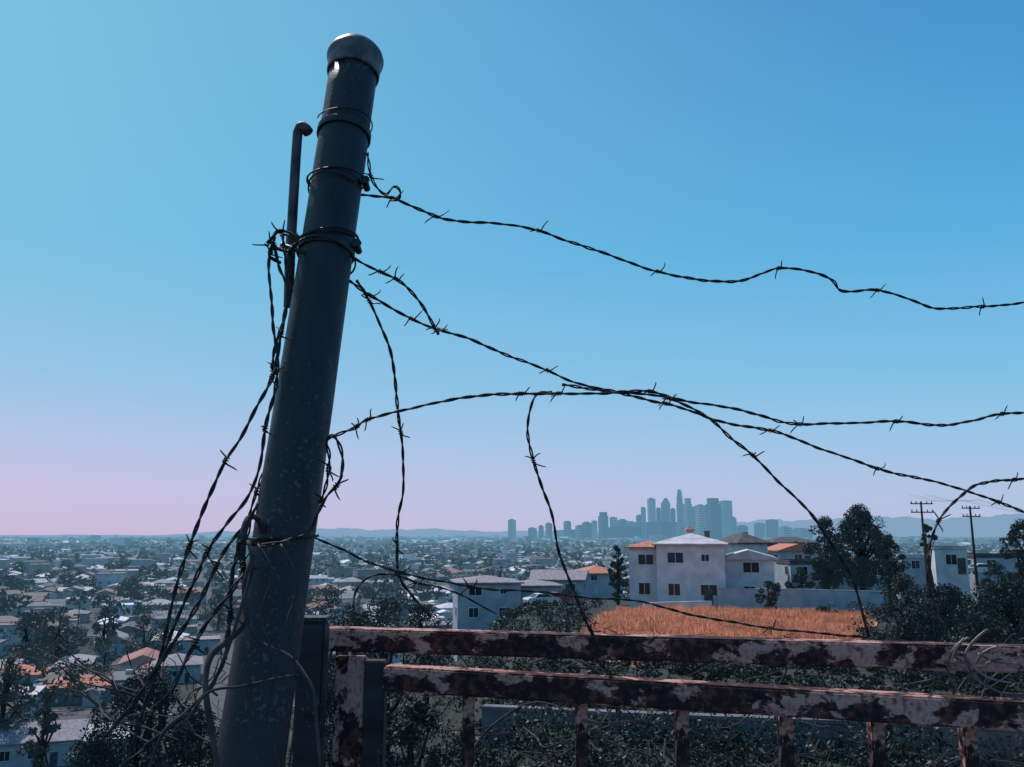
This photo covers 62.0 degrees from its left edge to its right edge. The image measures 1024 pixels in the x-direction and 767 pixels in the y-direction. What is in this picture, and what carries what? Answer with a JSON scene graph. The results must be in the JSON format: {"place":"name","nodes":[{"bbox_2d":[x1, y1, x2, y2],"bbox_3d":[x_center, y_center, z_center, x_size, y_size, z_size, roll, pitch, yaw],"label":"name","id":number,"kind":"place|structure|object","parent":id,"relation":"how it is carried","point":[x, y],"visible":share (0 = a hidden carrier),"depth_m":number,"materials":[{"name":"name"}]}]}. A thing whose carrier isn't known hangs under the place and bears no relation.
{"place":"outdoors","nodes":[
{"label":"outdoors","id":0,"kind":"place"},
{"bbox_2d":[452,584,520,661],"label":"walls","id":1,"kind":"structure","parent":0,"point":[493,601],"depth_m":115.03,"materials":[{"name":"paint"}]},
{"bbox_2d":[450,575,524,583],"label":"roof","id":2,"kind":"structure","parent":1,"relation":"on","point":[485,579],"depth_m":116.64,"materials":[{"name":"grey"}]},
{"bbox_2d":[0,537,1023,766],"bbox_3d":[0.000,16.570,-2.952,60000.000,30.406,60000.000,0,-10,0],"label":"ground","id":3,"kind":"structure","parent":0,"point":[450,713],"depth_m":64.72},
{"bbox_2d":[0,655,32,729],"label":"broadleaf tree","id":4,"kind":"object","parent":3,"relation":"on","point":[5,689],"visible":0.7,"depth_m":124.05,"materials":[{"name":"green plant"}]},
{"bbox_2d":[1,611,55,660],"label":"broadleaf tree","id":5,"kind":"object","parent":3,"relation":"on","point":[13,648],"visible":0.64,"depth_m":216.42,"materials":[{"name":"green plant"}]},
{"bbox_2d":[16,693,60,766],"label":"broadleaf tree","id":6,"kind":"object","parent":3,"relation":"on","point":[40,749],"visible":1,"depth_m":99.23,"materials":[{"name":"green plant"}]},
{"bbox_2d":[0,742,77,766],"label":"walls","id":7,"kind":"structure","parent":3,"relation":"on","point":[24,761],"depth_m":118.27,"materials":[{"name":"paint"}]},
{"bbox_2d":[0,719,91,745],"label":"roof","id":8,"kind":"structure","parent":7,"relation":"on","point":[68,731],"depth_m":120.96,"materials":[{"name":"grey"}]},
{"bbox_2d":[28,604,89,664],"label":"broadleaf tree","id":9,"kind":"object","parent":3,"relation":"on","point":[59,652],"visible":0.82,"depth_m":207.01,"materials":[{"name":"green plant"}]},
{"bbox_2d":[45,686,109,705],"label":"walls","id":10,"kind":"structure","parent":3,"relation":"on","point":[77,700],"depth_m":163.99,"materials":[{"name":"paint"}]},
{"bbox_2d":[62,729,136,766],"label":"broadleaf tree","id":11,"kind":"object","parent":3,"relation":"on","point":[96,748],"visible":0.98,"depth_m":35.61,"materials":[{"name":"green plant"}]},
{"bbox_2d":[91,607,116,645],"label":"broadleaf tree","id":12,"kind":"object","parent":3,"relation":"on","point":[97,628],"visible":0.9,"depth_m":226.83,"materials":[{"name":"green plant"}]},
{"bbox_2d":[78,662,207,766],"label":"broadleaf tree","id":13,"kind":"object","parent":3,"relation":"on","point":[161,688],"visible":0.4,"depth_m":39.49,"materials":[{"name":"green plant"}]},
{"bbox_2d":[121,614,173,653],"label":"broadleaf tree","id":14,"kind":"object","parent":3,"relation":"on","point":[146,623],"visible":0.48,"depth_m":212.64,"materials":[{"name":"green plant"}]},
{"bbox_2d":[134,702,220,766],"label":"broadleaf tree","id":15,"kind":"object","parent":3,"relation":"on","point":[185,742],"visible":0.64,"depth_m":31.82,"materials":[{"name":"green plant"}]},
{"bbox_2d":[159,665,200,683],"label":"walls","id":16,"kind":"structure","parent":3,"relation":"on","point":[195,670],"depth_m":188.43,"materials":[{"name":"paint"}]},
{"bbox_2d":[150,653,202,667],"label":"roof","id":17,"kind":"structure","parent":16,"relation":"on","point":[194,660],"depth_m":190.06,"materials":[{"name":"grey"}]},
{"bbox_2d":[174,641,219,654],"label":"walls","id":18,"kind":"structure","parent":3,"relation":"on","point":[204,644],"depth_m":231.30,"materials":[{"name":"paint"}]},
{"bbox_2d":[195,591,239,630],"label":"broadleaf tree","id":19,"kind":"object","parent":3,"relation":"on","point":[218,623],"visible":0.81,"depth_m":289.95,"materials":[{"name":"green plant"}]},
{"bbox_2d":[217,33,383,766],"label":"steel fence post","id":20,"kind":"object","parent":3,"relation":"on","point":[292,477],"visible":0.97,"depth_m":1.27,"materials":[{"name":"metal"}]},
{"bbox_2d":[25,627,301,754],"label":"dead twigs","id":21,"kind":"object","parent":20,"relation":"attached to","point":[117,693],"visible":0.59,"depth_m":1.38,"materials":[{"name":"plant"}]},
{"bbox_2d":[103,528,240,737],"bbox_3d":[-0.418,0.305,1.083,0.164,0.260,0.028,7,-12,-34],"label":"barbed wire","id":22,"kind":"object","parent":20,"relation":"attached to","point":[216,565],"visible":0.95,"depth_m":1.08,"materials":[{"name":"metal"}]},
{"bbox_2d":[120,515,253,766],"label":"barbed wire","id":23,"kind":"object","parent":20,"relation":"attached to","point":[155,738],"visible":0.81,"depth_m":1.07,"materials":[{"name":"metal"}]},
{"bbox_2d":[148,540,253,766],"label":"dry vine","id":24,"kind":"object","parent":20,"relation":"attached to","point":[238,615],"visible":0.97,"depth_m":1.03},
{"bbox_2d":[126,237,284,766],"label":"barbed wire","id":25,"kind":"object","parent":20,"relation":"attached to","point":[225,460],"visible":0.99,"depth_m":1.18,"materials":[{"name":"metal"}]},
{"bbox_2d":[133,235,290,706],"bbox_3d":[-0.409,0.088,1.217,0.052,0.690,0.192,-9,-13,41],"label":"barbed wire","id":26,"kind":"object","parent":20,"relation":"attached to","point":[231,517],"visible":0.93,"depth_m":1.23,"materials":[{"name":"metal"}]},
{"bbox_2d":[170,502,259,691],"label":"barbed wire","id":27,"kind":"object","parent":20,"relation":"attached to","point":[242,567],"visible":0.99,"depth_m":1.06,"materials":[{"name":"metal"}]},
{"bbox_2d":[203,514,265,766],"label":"bent rod","id":28,"kind":"object","parent":20,"relation":"attached to","point":[214,650],"visible":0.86,"depth_m":1.03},
{"bbox_2d":[183,673,300,723],"bbox_3d":[-0.311,0.365,0.989,0.129,0.047,0.006,5,-11,-24],"label":"dry vine","id":29,"kind":"object","parent":20,"relation":"attached to","point":[235,687],"visible":1,"depth_m":0.99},
{"bbox_2d":[224,242,294,659],"bbox_3d":[-0.346,0.065,1.266,0.077,0.639,0.197,-1,-10,6],"label":"barbed wire","id":30,"kind":"object","parent":20,"relation":"attached to","point":[256,493],"visible":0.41,"depth_m":1.23,"materials":[{"name":"metal"}]},
{"bbox_2d":[257,544,279,766],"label":"dry vine","id":31,"kind":"object","parent":20,"relation":"attached to","point":[266,638],"visible":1,"depth_m":1.03,"materials":[{"name":"plant"}]},
{"bbox_2d":[252,220,297,263],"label":"barbed wire","id":32,"kind":"object","parent":20,"relation":"attached to","point":[281,231],"visible":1,"depth_m":1.36,"materials":[{"name":"metal"}]},
{"bbox_2d":[242,554,320,766],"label":"dry vine","id":33,"kind":"object","parent":20,"relation":"attached to","point":[263,644],"visible":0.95,"depth_m":1.03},
{"bbox_2d":[280,544,297,766],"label":"dry vine","id":34,"kind":"object","parent":20,"relation":"attached to","point":[288,634],"visible":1,"depth_m":1.02,"materials":[{"name":"plant"}]},
{"bbox_2d":[238,434,348,546],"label":"barbed wire","id":35,"kind":"object","parent":20,"relation":"attached to","point":[321,500],"visible":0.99,"depth_m":1.17,"materials":[{"name":"metal"}]},
{"bbox_2d":[280,121,312,307],"bbox_3d":[-0.357,-0.294,1.431,0.045,0.343,0.084,1,-10,-6],"label":"bent pipe","id":36,"kind":"object","parent":20,"relation":"attached to","point":[301,128],"visible":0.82,"depth_m":1.45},
{"bbox_2d":[280,233,447,334],"bbox_3d":[-0.243,-0.170,1.432,0.290,0.156,0.046,4,-11,-19],"label":"barbed wire","id":37,"kind":"object","parent":20,"relation":"attached to","point":[412,293],"visible":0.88,"depth_m":1.46,"materials":[{"name":"metal"}]},
{"bbox_2d":[355,279,431,617],"bbox_3d":[-0.204,0.117,1.473,0.055,0.570,0.194,-5,-11,24],"label":"barbed wire","id":38,"kind":"object","parent":20,"relation":"attached to","point":[396,540],"visible":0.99,"depth_m":1.47,"materials":[{"name":"metal"}]},
{"bbox_2d":[352,573,495,614],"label":"barbed wire","id":39,"kind":"object","parent":20,"relation":"attached to","point":[416,582],"visible":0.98,"depth_m":1.47,"materials":[{"name":"metal"}]},
{"bbox_2d":[315,538,869,637],"bbox_3d":[0.160,0.348,1.432,0.976,0.180,0.054,3,-10,-15],"label":"barbed wire","id":40,"kind":"object","parent":20,"relation":"attached to","point":[401,572],"visible":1,"depth_m":1.44,"materials":[{"name":"metal"}]},
{"bbox_2d":[330,382,1023,438],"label":"barbed wire","id":41,"kind":"object","parent":20,"relation":"attached to","point":[355,427],"visible":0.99,"depth_m":1.51,"materials":[{"name":"metal"}]},
{"bbox_2d":[524,391,601,643],"bbox_3d":[0.090,0.232,1.501,0.137,0.442,0.028,2,-10,-10],"label":"barbed wire","id":42,"kind":"object","parent":41,"relation":"hanging from","point":[589,628],"visible":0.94,"depth_m":1.50,"materials":[{"name":"metal"}]},
{"bbox_2d":[562,383,869,636],"bbox_3d":[0.362,0.219,1.489,0.545,0.444,0.047,1,-10,-6],"label":"barbed wire","id":43,"kind":"object","parent":41,"relation":"attached to","point":[801,503],"visible":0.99,"depth_m":1.51,"materials":[{"name":"metal"}]},
{"bbox_2d":[349,279,1023,512],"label":"barbed wire","id":44,"kind":"object","parent":20,"relation":"attached to","point":[664,403],"visible":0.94,"depth_m":1.61,"materials":[{"name":"metal"}]},
{"bbox_2d":[926,472,1023,641],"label":"barbed wire","id":45,"kind":"object","parent":44,"relation":"attached to","point":[962,494],"visible":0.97,"depth_m":1.58,"materials":[{"name":"metal"}]},
{"bbox_2d":[361,190,1023,315],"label":"barbed wire","id":46,"kind":"object","parent":20,"relation":"attached to","point":[658,271],"visible":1,"depth_m":1.62,"materials":[{"name":"metal"}]},
{"bbox_2d":[14,550,593,725],"bbox_3d":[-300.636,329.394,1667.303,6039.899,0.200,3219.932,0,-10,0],"label":"streets","id":47,"kind":"object","parent":3,"relation":"on","point":[73,713],"visible":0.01,"depth_m":196.36,"materials":[{"name":"asphalt"}]},
{"bbox_2d":[285,671,334,766],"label":"broadleaf tree","id":48,"kind":"object","parent":3,"relation":"on","point":[330,697],"visible":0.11,"depth_m":42.68,"materials":[{"name":"green plant"}]},
{"bbox_2d":[292,615,331,766],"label":"gate post","id":49,"kind":"object","parent":3,"relation":"on","point":[313,657],"visible":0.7,"depth_m":1.46,"materials":[{"name":"metal"}]},
{"bbox_2d":[331,655,1023,766],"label":"rusty gate","id":50,"kind":"structure","parent":49,"relation":"attached to","point":[363,686],"depth_m":1.40,"materials":[{"name":"metal"}]},
{"bbox_2d":[329,626,1023,672],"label":"fence rail","id":51,"kind":"object","parent":50,"relation":"attached to","point":[912,655],"visible":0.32,"depth_m":1.48,"materials":[{"name":"metal"}]},
{"bbox_2d":[947,628,1023,697],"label":"curled vine","id":52,"kind":"object","parent":51,"relation":"attached to","point":[972,674],"visible":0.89,"depth_m":1.37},
{"bbox_2d":[0,555,629,614],"bbox_3d":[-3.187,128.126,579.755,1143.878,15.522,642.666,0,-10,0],"label":"distant trees","id":53,"kind":"object","parent":3,"relation":"on","point":[67,578],"visible":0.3,"depth_m":467.69,"materials":[{"name":"green plant"}]},
{"bbox_2d":[0,572,629,721],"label":"neighbourhood trees","id":54,"kind":"object","parent":3,"relation":"on","point":[39,666],"visible":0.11,"depth_m":192.07,"materials":[{"name":"green plant"}]},
{"bbox_2d":[306,588,341,766],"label":"broadleaf tree","id":55,"kind":"object","parent":3,"relation":"on","point":[333,657],"visible":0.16,"depth_m":115.92,"materials":[{"name":"green plant"}]},
{"bbox_2d":[324,605,391,760],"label":"broadleaf tree","id":56,"kind":"object","parent":3,"relation":"on","point":[356,619],"visible":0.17,"depth_m":75.10,"materials":[{"name":"green plant"}]},
{"bbox_2d":[323,697,406,766],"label":"broadleaf tree","id":57,"kind":"object","parent":3,"relation":"on","point":[327,759],"visible":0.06,"depth_m":28.24,"materials":[{"name":"green plant"}]},
{"bbox_2d":[361,596,435,764],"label":"broadleaf tree","id":58,"kind":"object","parent":3,"relation":"on","point":[383,616],"visible":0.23,"depth_m":81.93,"materials":[{"name":"green plant"}]},
{"bbox_2d":[385,698,450,766],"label":"broadleaf tree","id":59,"kind":"object","parent":3,"relation":"on","point":[407,733],"visible":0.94,"depth_m":24.45,"materials":[{"name":"green plant"}]},
{"bbox_2d":[399,602,454,725],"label":"broadleaf tree","id":60,"kind":"object","parent":3,"relation":"on","point":[418,612],"visible":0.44,"depth_m":95.69,"materials":[{"name":"green plant"}]},
{"bbox_2d":[0,536,1022,545],"bbox_3d":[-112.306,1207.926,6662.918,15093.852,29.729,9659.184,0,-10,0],"label":"horizon trees","id":61,"kind":"object","parent":3,"relation":"on","point":[497,542],"visible":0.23,"depth_m":3090.78,"materials":[{"name":"green plant"}]},
{"bbox_2d":[0,535,1023,706],"bbox_3d":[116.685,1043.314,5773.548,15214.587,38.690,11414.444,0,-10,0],"label":"distant city houses","id":62,"kind":"structure","parent":3,"relation":"on","point":[106,581],"depth_m":596.20,"materials":[{"name":"paint"}]},
{"bbox_2d":[0,541,1023,566],"bbox_3d":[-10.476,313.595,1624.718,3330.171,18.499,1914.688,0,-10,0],"label":"trees","id":63,"kind":"object","parent":3,"relation":"on","point":[369,555],"visible":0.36,"depth_m":1344.31,"materials":[{"name":"green plant"}]},
{"bbox_2d":[550,580,587,599],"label":"walls","id":64,"kind":"structure","parent":3,"relation":"on","point":[579,586],"depth_m":145.35,"materials":[{"name":"paint"}]},
{"bbox_2d":[528,569,590,580],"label":"roof","id":65,"kind":"structure","parent":64,"relation":"on","point":[558,575],"depth_m":147.74,"materials":[{"name":"grey"}]},
{"bbox_2d":[598,512,608,538],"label":"skyscraper","id":66,"kind":"structure","parent":3,"relation":"on","point":[603,529],"depth_m":5141.97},
{"bbox_2d":[588,574,622,599],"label":"walls","id":67,"kind":"structure","parent":3,"relation":"on","point":[601,587],"depth_m":165.21,"materials":[{"name":"paint"}]},
{"bbox_2d":[607,545,628,604],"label":"cypress tree","id":68,"kind":"object","parent":3,"relation":"on","point":[616,565],"visible":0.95,"depth_m":109.12,"materials":[{"name":"green plant"}]},
{"bbox_2d":[609,526,640,537],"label":"office building","id":69,"kind":"structure","parent":3,"relation":"on","point":[623,531],"depth_m":5609.55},
{"bbox_2d":[629,548,657,607],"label":"house wall","id":70,"kind":"structure","parent":3,"relation":"on","point":[642,573],"depth_m":97.16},
{"bbox_2d":[646,521,676,538],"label":"office building","id":71,"kind":"structure","parent":3,"relation":"on","point":[651,528],"depth_m":5650.57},
{"bbox_2d":[643,601,711,608],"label":"garden wall","id":72,"kind":"structure","parent":3,"relation":"on","point":[691,604],"depth_m":90.04,"materials":[{"name":"white paint"}]},
{"bbox_2d":[676,490,683,536],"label":"skyscraper","id":73,"kind":"structure","parent":3,"relation":"on","point":[680,516],"depth_m":5508.55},
{"bbox_2d":[656,545,725,607],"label":"walls","id":74,"kind":"structure","parent":3,"relation":"on","point":[692,573],"depth_m":93.96,"materials":[{"name":"white paint"}]},
{"bbox_2d":[652,533,727,544],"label":"roof","id":75,"kind":"structure","parent":74,"relation":"on","point":[690,539],"depth_m":95.05,"materials":[{"name":"ceramic"}]},
{"bbox_2d":[667,553,726,594],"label":"window glass","id":76,"kind":"object","parent":74,"relation":"in","point":[671,559],"visible":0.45,"depth_m":94.01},
{"bbox_2d":[695,504,705,535],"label":"skyscraper","id":77,"kind":"structure","parent":3,"relation":"on","point":[700,520],"depth_m":5574.31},
{"bbox_2d":[385,627,1023,766],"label":"dead twigs","id":78,"kind":"object","parent":3,"relation":"on","point":[490,726],"visible":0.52,"depth_m":2.44,"materials":[{"name":"plant"}]},
{"bbox_2d":[391,595,1023,766],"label":"hillside shrubs","id":79,"kind":"object","parent":3,"relation":"on","point":[719,671],"visible":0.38,"depth_m":22.89,"materials":[{"name":"green plant"}]},
{"bbox_2d":[705,498,721,538],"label":"skyscraper","id":80,"kind":"structure","parent":3,"relation":"on","point":[713,514],"depth_m":5012.89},
{"bbox_2d":[719,500,732,536],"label":"skyscraper","id":81,"kind":"structure","parent":3,"relation":"on","point":[726,506],"depth_m":6840.24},
{"bbox_2d":[580,603,875,665],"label":"dry grass","id":82,"kind":"structure","parent":3,"relation":"on","point":[670,622],"depth_m":66.59,"materials":[{"name":"plant"}]},
{"bbox_2d":[725,544,767,553],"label":"walls","id":83,"kind":"structure","parent":3,"relation":"on","point":[732,548],"depth_m":119.26,"materials":[{"name":"white paint"}]},
{"bbox_2d":[719,533,771,543],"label":"roof","id":84,"kind":"structure","parent":83,"relation":"on","point":[740,538],"depth_m":119.77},
{"bbox_2d":[725,559,774,587],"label":"house wall","id":85,"kind":"structure","parent":3,"relation":"on","point":[736,577],"depth_m":95.56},
{"bbox_2d":[725,549,777,559],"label":"roof wing","id":86,"kind":"structure","parent":85,"relation":"on","point":[745,554],"depth_m":95.56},
{"bbox_2d":[481,704,1023,766],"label":"retaining wall","id":87,"kind":"structure","parent":3,"relation":"on","point":[492,713],"depth_m":22.71,"materials":[{"name":"concrete"}]},
{"bbox_2d":[754,581,781,609],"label":"broadleaf tree","id":88,"kind":"object","parent":3,"relation":"on","point":[772,595],"visible":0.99,"depth_m":85.47,"materials":[{"name":"green plant"}]},
{"bbox_2d":[768,551,815,583],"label":"walls","id":89,"kind":"structure","parent":3,"relation":"on","point":[785,554],"depth_m":137.86,"materials":[{"name":"paint"}]},
{"bbox_2d":[784,567,816,588],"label":"broadleaf tree","id":90,"kind":"object","parent":3,"relation":"on","point":[800,577],"visible":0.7,"depth_m":97.10,"materials":[{"name":"green plant"}]},
{"bbox_2d":[717,588,888,612],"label":"garden wall","id":91,"kind":"structure","parent":3,"relation":"on","point":[787,598],"depth_m":92.52,"materials":[{"name":"paint"}]},
{"bbox_2d":[801,515,851,589],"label":"broadleaf tree","id":92,"kind":"object","parent":3,"relation":"on","point":[823,571],"visible":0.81,"depth_m":105.06,"materials":[{"name":"green plant"}]},
{"bbox_2d":[776,563,886,590],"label":"walls","id":93,"kind":"structure","parent":3,"relation":"on","point":[782,578],"depth_m":115.74,"materials":[{"name":"paint"}]},
{"bbox_2d":[830,503,897,590],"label":"broadleaf tree","id":94,"kind":"object","parent":3,"relation":"on","point":[858,528],"visible":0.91,"depth_m":101.40,"materials":[{"name":"green plant"}]},
{"bbox_2d":[872,534,910,601],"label":"broadleaf tree","id":95,"kind":"object","parent":3,"relation":"on","point":[892,569],"visible":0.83,"depth_m":97.69,"materials":[{"name":"green plant"}]},
{"bbox_2d":[871,557,926,604],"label":"walls","id":96,"kind":"structure","parent":3,"relation":"on","point":[918,575],"depth_m":124.82,"materials":[{"name":"paint"}]},
{"bbox_2d":[879,572,928,613],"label":"broadleaf tree","id":97,"kind":"object","parent":3,"relation":"on","point":[902,585],"visible":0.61,"depth_m":72.74,"materials":[{"name":"green plant"}]},
{"bbox_2d":[886,604,948,641],"bbox_3d":[21.072,13.693,44.246,3.389,4.375,2.816,8,-13,-39],"label":"broadleaf tree","id":98,"kind":"object","parent":3,"relation":"on","point":[906,630],"visible":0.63,"depth_m":44.26,"materials":[{"name":"green plant"}]},
{"bbox_2d":[919,523,937,610],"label":"palm like tree","id":99,"kind":"object","parent":3,"relation":"on","point":[925,536],"visible":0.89,"depth_m":86.23,"materials":[{"name":"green plant"}]},
{"bbox_2d":[891,582,983,639],"bbox_3d":[29.005,15.974,58.053,5.712,4.849,6.781,-5,-11,25],"label":"broadleaf tree","id":100,"kind":"object","parent":3,"relation":"on","point":[951,599],"visible":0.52,"depth_m":57.53,"materials":[{"name":"green plant"}]},
{"bbox_2d":[930,549,970,605],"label":"walls","id":101,"kind":"structure","parent":3,"relation":"on","point":[942,572],"depth_m":110.76,"materials":[{"name":"white paint"}]},
{"bbox_2d":[941,611,1023,695],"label":"broadleaf tree","id":102,"kind":"object","parent":3,"relation":"on","point":[973,631],"visible":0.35,"depth_m":38.28,"materials":[{"name":"green plant"}]},
{"bbox_2d":[953,575,1023,641],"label":"broadleaf tree","id":103,"kind":"object","parent":3,"relation":"on","point":[1016,598],"visible":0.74,"depth_m":53.17,"materials":[{"name":"green plant"}]},
{"bbox_2d":[978,561,1016,606],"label":"broadleaf tree","id":104,"kind":"object","parent":3,"relation":"on","point":[996,568],"visible":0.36,"depth_m":92.88,"materials":[{"name":"green plant"}]},
{"bbox_2d":[999,519,1023,590],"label":"broadleaf tree","id":105,"kind":"object","parent":3,"relation":"on","point":[1014,534],"visible":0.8,"depth_m":90.46,"materials":[{"name":"green plant"}]},
{"bbox_2d":[0,513,1023,536],"bbox_3d":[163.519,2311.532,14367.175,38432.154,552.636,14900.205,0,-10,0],"label":"hills","id":106,"kind":"structure","parent":0,"point":[991,526],"depth_m":15132.83,"materials":[{"name":"blue"}]},
{"bbox_2d":[0,0,1023,534],"label":"sky","id":107,"kind":"structure","parent":0,"point":[146,145],"materials":[{"name":"blue"}]},
{"bbox_2d":[967,557,1019,601],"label":"walls","id":108,"kind":"structure","parent":0,"point":[1009,564],"depth_m":126.83,"materials":[{"name":"paint"}]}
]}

